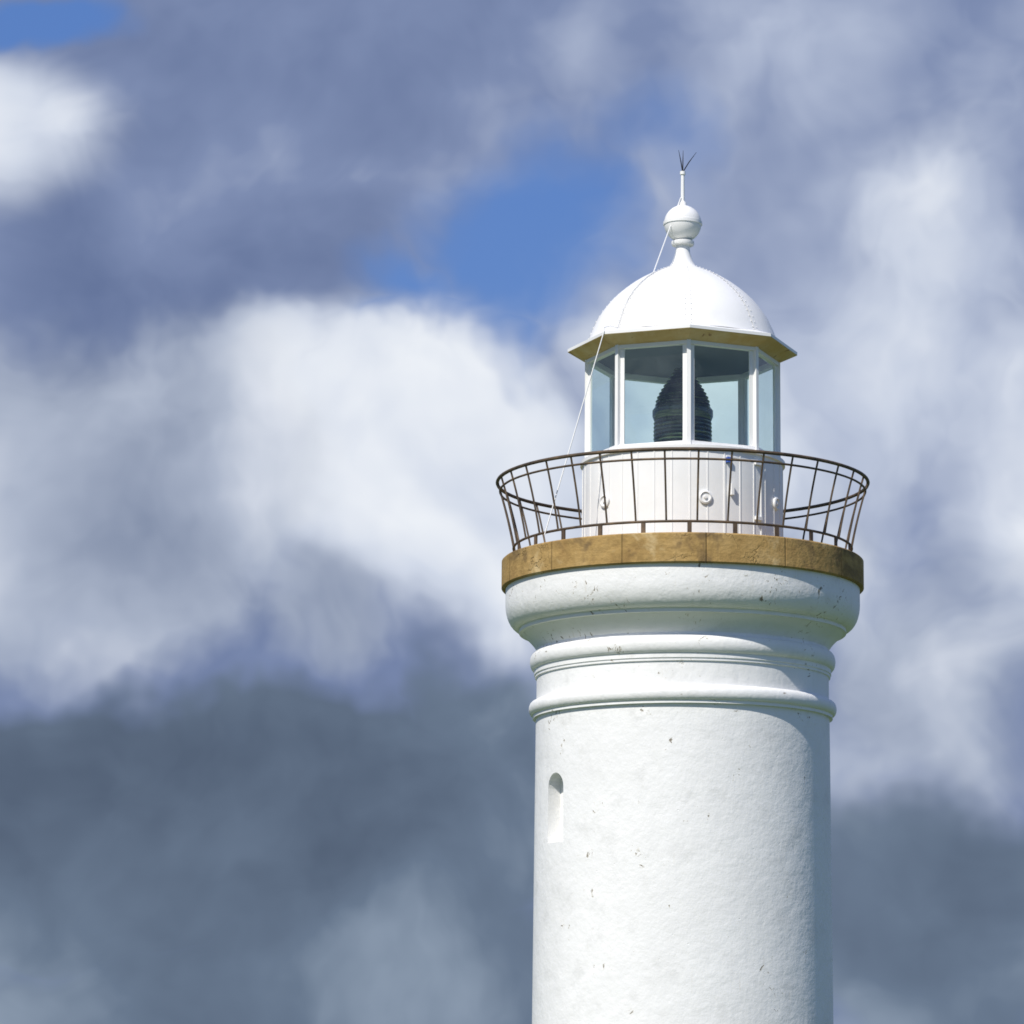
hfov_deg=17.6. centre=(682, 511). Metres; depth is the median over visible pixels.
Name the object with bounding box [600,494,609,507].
ventilator
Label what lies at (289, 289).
sky
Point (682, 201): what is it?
lightning rod mast
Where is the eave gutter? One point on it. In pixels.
(680, 325)
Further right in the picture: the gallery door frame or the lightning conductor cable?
the gallery door frame
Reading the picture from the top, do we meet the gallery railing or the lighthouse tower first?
the gallery railing
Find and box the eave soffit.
[568,327,796,362]
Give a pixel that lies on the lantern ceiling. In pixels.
(665, 362)
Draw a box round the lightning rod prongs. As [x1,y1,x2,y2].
[679,153,695,170]
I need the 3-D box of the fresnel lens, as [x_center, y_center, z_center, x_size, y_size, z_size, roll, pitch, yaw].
[0.000,-0.939,35.711,0.657,1.248,0.657,0,-10,0]
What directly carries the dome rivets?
attached to the lantern dome
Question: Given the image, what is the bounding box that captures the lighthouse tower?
[505,563,859,1023]
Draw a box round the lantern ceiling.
[598,345,766,377]
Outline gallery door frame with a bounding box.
[724,456,761,534]
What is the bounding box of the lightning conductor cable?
[544,197,680,534]
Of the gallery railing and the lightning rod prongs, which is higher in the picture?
the lightning rod prongs
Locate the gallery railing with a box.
[496,447,869,550]
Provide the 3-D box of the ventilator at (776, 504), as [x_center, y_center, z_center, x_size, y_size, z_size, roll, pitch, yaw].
[1.001,-0.088,35.108,0.036,0.144,0.144,-4,-11,24]
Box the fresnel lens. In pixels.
[652,367,712,441]
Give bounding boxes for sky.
[0,0,1023,1023]
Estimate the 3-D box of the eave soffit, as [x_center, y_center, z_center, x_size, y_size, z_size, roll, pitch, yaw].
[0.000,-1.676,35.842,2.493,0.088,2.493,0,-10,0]
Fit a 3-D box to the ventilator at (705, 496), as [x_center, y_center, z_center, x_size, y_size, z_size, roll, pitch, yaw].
[0.237,-0.157,34.486,0.144,0.144,0.036,2,-10,-12]
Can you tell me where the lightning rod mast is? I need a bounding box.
[679,171,686,204]
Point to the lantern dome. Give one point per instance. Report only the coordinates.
(658, 297)
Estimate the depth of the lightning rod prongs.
36.21 m
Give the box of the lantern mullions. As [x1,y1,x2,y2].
[584,339,780,457]
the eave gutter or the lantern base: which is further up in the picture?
the eave gutter
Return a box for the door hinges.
[730,462,762,520]
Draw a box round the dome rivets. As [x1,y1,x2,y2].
[588,265,756,338]
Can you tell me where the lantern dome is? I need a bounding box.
[590,205,774,337]
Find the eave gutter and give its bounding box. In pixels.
[568,323,796,354]
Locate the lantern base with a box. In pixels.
[580,444,784,536]
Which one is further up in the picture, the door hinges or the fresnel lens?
the fresnel lens
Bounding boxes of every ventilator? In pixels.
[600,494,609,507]
[699,490,711,503]
[773,497,779,510]
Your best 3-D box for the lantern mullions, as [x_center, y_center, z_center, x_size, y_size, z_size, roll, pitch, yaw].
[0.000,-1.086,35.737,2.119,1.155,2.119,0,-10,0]
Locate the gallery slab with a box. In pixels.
[501,532,863,593]
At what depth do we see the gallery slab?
33.74 m
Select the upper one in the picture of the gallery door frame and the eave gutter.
the eave gutter

